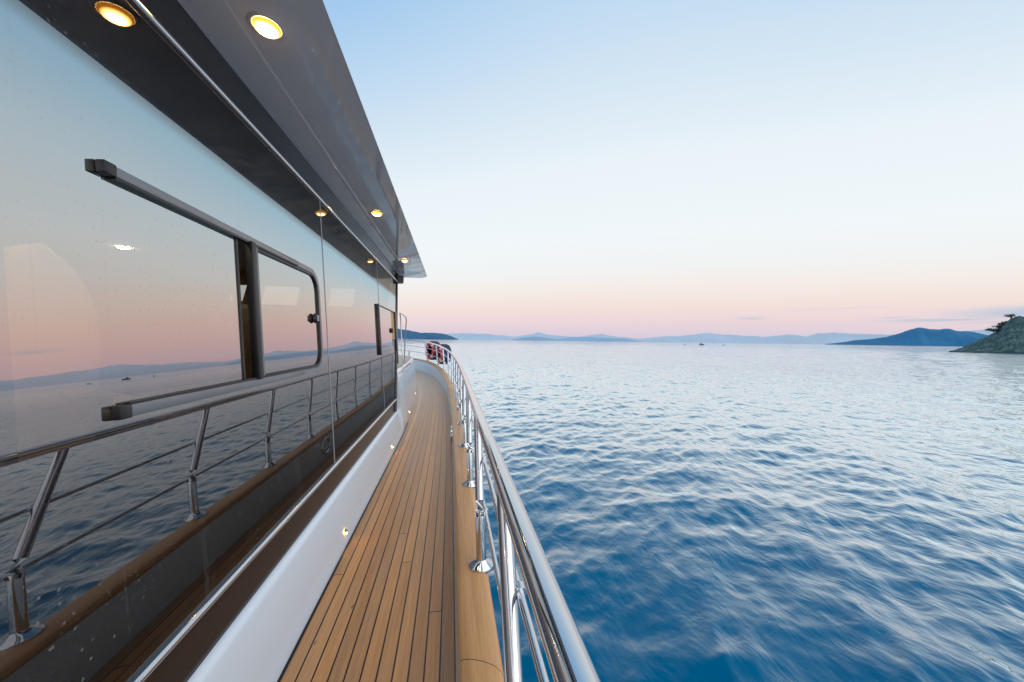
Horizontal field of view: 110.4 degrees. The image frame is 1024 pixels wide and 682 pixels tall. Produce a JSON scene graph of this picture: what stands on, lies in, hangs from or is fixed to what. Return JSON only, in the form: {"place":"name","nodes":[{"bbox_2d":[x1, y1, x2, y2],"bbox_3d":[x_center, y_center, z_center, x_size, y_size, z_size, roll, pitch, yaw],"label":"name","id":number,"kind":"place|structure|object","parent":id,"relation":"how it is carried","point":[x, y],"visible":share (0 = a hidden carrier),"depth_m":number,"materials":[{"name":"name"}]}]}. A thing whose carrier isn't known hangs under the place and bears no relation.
{"place":"outdoors","nodes":[
{"label":"outdoors","id":0,"kind":"place"},
{"bbox_2d":[397,329,458,339],"bbox_3d":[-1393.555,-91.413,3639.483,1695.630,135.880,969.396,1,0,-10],"label":"wooded island","id":1,"kind":"structure","parent":0,"point":[413,335],"depth_m":3591.56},
{"bbox_2d":[512,336,642,341],"bbox_3d":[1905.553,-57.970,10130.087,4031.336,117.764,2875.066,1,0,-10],"label":"hills","id":2,"kind":"structure","parent":0,"point":[580,339],"depth_m":9630.45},
{"bbox_2d":[323,0,1023,338],"label":"sky","id":3,"kind":"structure","parent":0,"point":[637,169],"materials":[{"name":"blue"}]},
{"bbox_2d":[398,339,1023,681],"bbox_3d":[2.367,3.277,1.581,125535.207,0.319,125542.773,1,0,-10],"label":"sea","id":4,"kind":"structure","parent":0,"point":[738,512],"depth_m":7.28,"materials":[{"name":"liquid"}]},
{"bbox_2d":[0,0,600,681],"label":"motor yacht","id":5,"kind":"object","parent":4,"relation":"on","point":[202,216],"visible":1,"depth_m":1.19,"materials":[{"name":"brown wood"}]},
{"bbox_2d":[0,0,333,681],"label":"window pane","id":6,"kind":"structure","parent":5,"relation":"in","point":[113,534],"depth_m":0.91,"materials":[{"name":"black glass"}]},
{"bbox_2d":[95,159,322,420],"bbox_3d":[-1.094,-0.125,1.551,0.081,0.625,1.428,1,0,-10],"label":"sliding window","id":7,"kind":"structure","parent":5,"relation":"in","point":[129,409],"depth_m":1.39,"materials":[{"name":"metal"}]},
{"bbox_2d":[320,202,384,461],"bbox_3d":[-1.385,-0.060,3.271,0.113,1.757,1.817,1,0,-10],"label":"window pane","id":8,"kind":"structure","parent":5,"relation":"in","point":[350,271],"depth_m":2.92,"materials":[{"name":"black glass"}]},
{"bbox_2d":[377,262,396,408],"bbox_3d":[-1.675,-0.068,4.969,0.113,1.757,1.612,1,0,-10],"label":"window pane","id":9,"kind":"structure","parent":5,"relation":"in","point":[386,283],"depth_m":4.61,"materials":[{"name":"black glass"}]},
{"bbox_2d":[377,304,398,363],"bbox_3d":[-1.622,-0.045,4.673,0.090,0.764,1.320,1,0,-10],"label":"sliding window","id":10,"kind":"structure","parent":5,"relation":"in","point":[393,314],"depth_m":5.02,"materials":[{"name":"brown metal"}]},
{"bbox_2d":[425,341,439,359],"bbox_3d":[-2.619,0.318,11.914,0.373,0.636,0.636,1,0,-40],"label":"life ring","id":11,"kind":"object","parent":5,"relation":"attached to","point":[430,351],"visible":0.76,"depth_m":11.77,"materials":[{"name":"red plastic"}]},
{"bbox_2d":[436,344,450,363],"bbox_3d":[-2.130,0.410,11.149,0.373,0.636,0.636,1,0,-27],"label":"life ring","id":12,"kind":"object","parent":5,"relation":"attached to","point":[439,349],"visible":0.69,"depth_m":10.94,"materials":[{"name":"red plastic"}]},
{"bbox_2d":[446,328,997,343],"bbox_3d":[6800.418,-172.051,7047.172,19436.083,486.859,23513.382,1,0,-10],"label":"hills","id":13,"kind":"structure","parent":0,"point":[825,338],"depth_m":12395.57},
{"bbox_2d":[825,327,987,345],"bbox_3d":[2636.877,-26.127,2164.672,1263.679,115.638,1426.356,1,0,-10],"label":"headland","id":14,"kind":"structure","parent":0,"point":[919,336],"depth_m":2040.21,"materials":[{"name":"blue stone"}]},
{"bbox_2d":[949,316,1023,353],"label":"rocky islet","id":15,"kind":"object","parent":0,"point":[1008,338],"visible":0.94,"depth_m":173.13,"materials":[{"name":"green plant"}]}
]}

